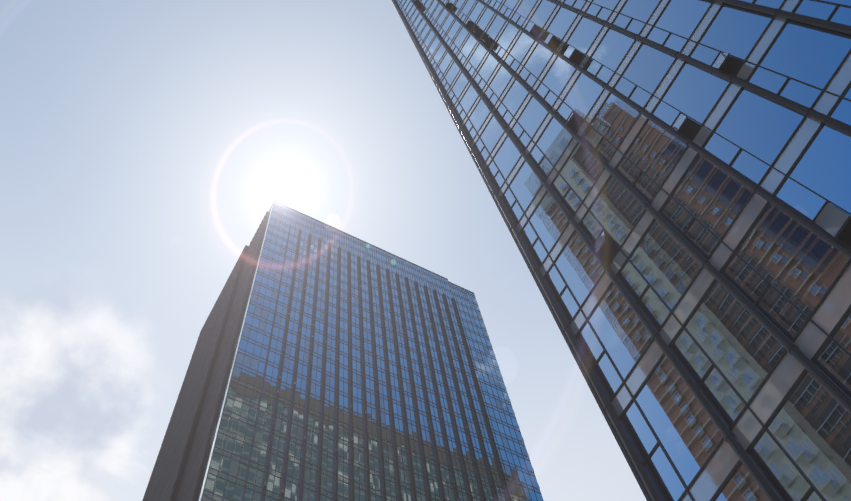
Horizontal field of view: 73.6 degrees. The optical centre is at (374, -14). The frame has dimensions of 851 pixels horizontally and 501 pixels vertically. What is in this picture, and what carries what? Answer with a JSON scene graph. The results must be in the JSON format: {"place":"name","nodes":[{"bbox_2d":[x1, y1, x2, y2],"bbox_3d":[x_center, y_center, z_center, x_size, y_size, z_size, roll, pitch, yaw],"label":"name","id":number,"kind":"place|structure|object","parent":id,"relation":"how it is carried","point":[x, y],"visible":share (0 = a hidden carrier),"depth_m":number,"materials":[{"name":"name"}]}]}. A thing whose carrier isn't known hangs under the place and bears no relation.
{"place":"outdoors","nodes":[
{"label":"outdoors","id":0,"kind":"place"},
{"bbox_2d":[0,0,646,500],"label":"sky","id":1,"kind":"structure","parent":0,"point":[144,144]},
{"label":"ground","id":2,"kind":"structure","parent":0,"visible":0},
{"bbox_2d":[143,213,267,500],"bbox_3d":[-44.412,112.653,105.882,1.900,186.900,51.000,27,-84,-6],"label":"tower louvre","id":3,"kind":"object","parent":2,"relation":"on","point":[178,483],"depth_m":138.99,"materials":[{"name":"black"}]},
{"bbox_2d":[195,201,543,500],"bbox_3d":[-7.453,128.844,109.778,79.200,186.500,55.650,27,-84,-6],"label":"glass facade","id":4,"kind":"structure","parent":2,"relation":"on","point":[238,445],"depth_m":138.03,"materials":[{"name":"blue glass"}]},
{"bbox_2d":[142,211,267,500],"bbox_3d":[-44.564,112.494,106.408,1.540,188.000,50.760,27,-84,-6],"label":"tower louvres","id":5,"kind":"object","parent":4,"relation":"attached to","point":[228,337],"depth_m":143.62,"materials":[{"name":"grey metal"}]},
{"bbox_2d":[198,203,542,500],"bbox_3d":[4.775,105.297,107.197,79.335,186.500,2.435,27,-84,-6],"label":"window frames","id":6,"kind":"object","parent":4,"relation":"attached to","point":[360,375],"depth_m":141.20,"materials":[{"name":"grey metal"}]},
{"bbox_2d":[268,200,473,292],"bbox_3d":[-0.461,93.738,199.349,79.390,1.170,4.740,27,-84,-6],"label":"roof parapet","id":7,"kind":"structure","parent":4,"relation":"on","point":[370,244],"depth_m":199.27,"materials":[{"name":"grey"}]},
{"bbox_2d":[242,225,511,500],"bbox_3d":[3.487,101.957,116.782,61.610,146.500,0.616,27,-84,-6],"label":"vertical fins","id":8,"kind":"object","parent":4,"relation":"attached to","point":[466,478],"depth_m":138.11,"materials":[{"name":"black metal"}]},
{"bbox_2d":[264,262,501,500],"bbox_3d":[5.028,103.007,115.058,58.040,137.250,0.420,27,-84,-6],"label":"tower vents","id":9,"kind":"object","parent":4,"relation":"attached to","point":[351,406],"depth_m":128.06,"materials":[{"name":"white metal"}]},
{"bbox_2d":[395,0,850,500],"bbox_3d":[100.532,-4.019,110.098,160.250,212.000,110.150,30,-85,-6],"label":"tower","id":10,"kind":"structure","parent":2,"relation":"on","point":[801,267],"depth_m":21.17,"materials":[{"name":"blue glass"}]},
{"bbox_2d":[392,0,850,500],"bbox_3d":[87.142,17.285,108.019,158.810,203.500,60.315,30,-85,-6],"label":"window frames","id":11,"kind":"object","parent":10,"relation":"attached to","point":[731,427],"depth_m":22.87,"materials":[{"name":"black metal"}]},
{"bbox_2d":[393,0,850,500],"bbox_3d":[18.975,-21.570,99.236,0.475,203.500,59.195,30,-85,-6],"label":"vertical mullions","id":12,"kind":"object","parent":10,"relation":"attached to","point":[828,384],"depth_m":21.15,"materials":[{"name":"black metal"}]},
{"bbox_2d":[397,0,850,500],"bbox_3d":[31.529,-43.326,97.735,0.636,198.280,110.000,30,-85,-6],"label":"spandrel panels","id":13,"kind":"object","parent":10,"relation":"attached to","point":[789,369],"depth_m":19.95,"materials":[{"name":"grey metal"}]},
{"bbox_2d":[416,0,850,261],"bbox_3d":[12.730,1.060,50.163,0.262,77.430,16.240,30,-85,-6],"label":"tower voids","id":14,"kind":"object","parent":10,"relation":"attached to","point":[688,130],"depth_m":24.10,"materials":[{"name":"black"}]},
{"bbox_3d":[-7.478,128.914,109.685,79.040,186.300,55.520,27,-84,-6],"label":"tower","id":15,"kind":"structure","parent":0},
{"bbox_2d":[197,205,539,500],"bbox_3d":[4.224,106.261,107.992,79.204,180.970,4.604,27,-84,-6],"label":"tower spandrels","id":16,"kind":"object","parent":15,"relation":"on","point":[241,482],"depth_m":137.43,"materials":[{"name":"black metal"}]}
]}

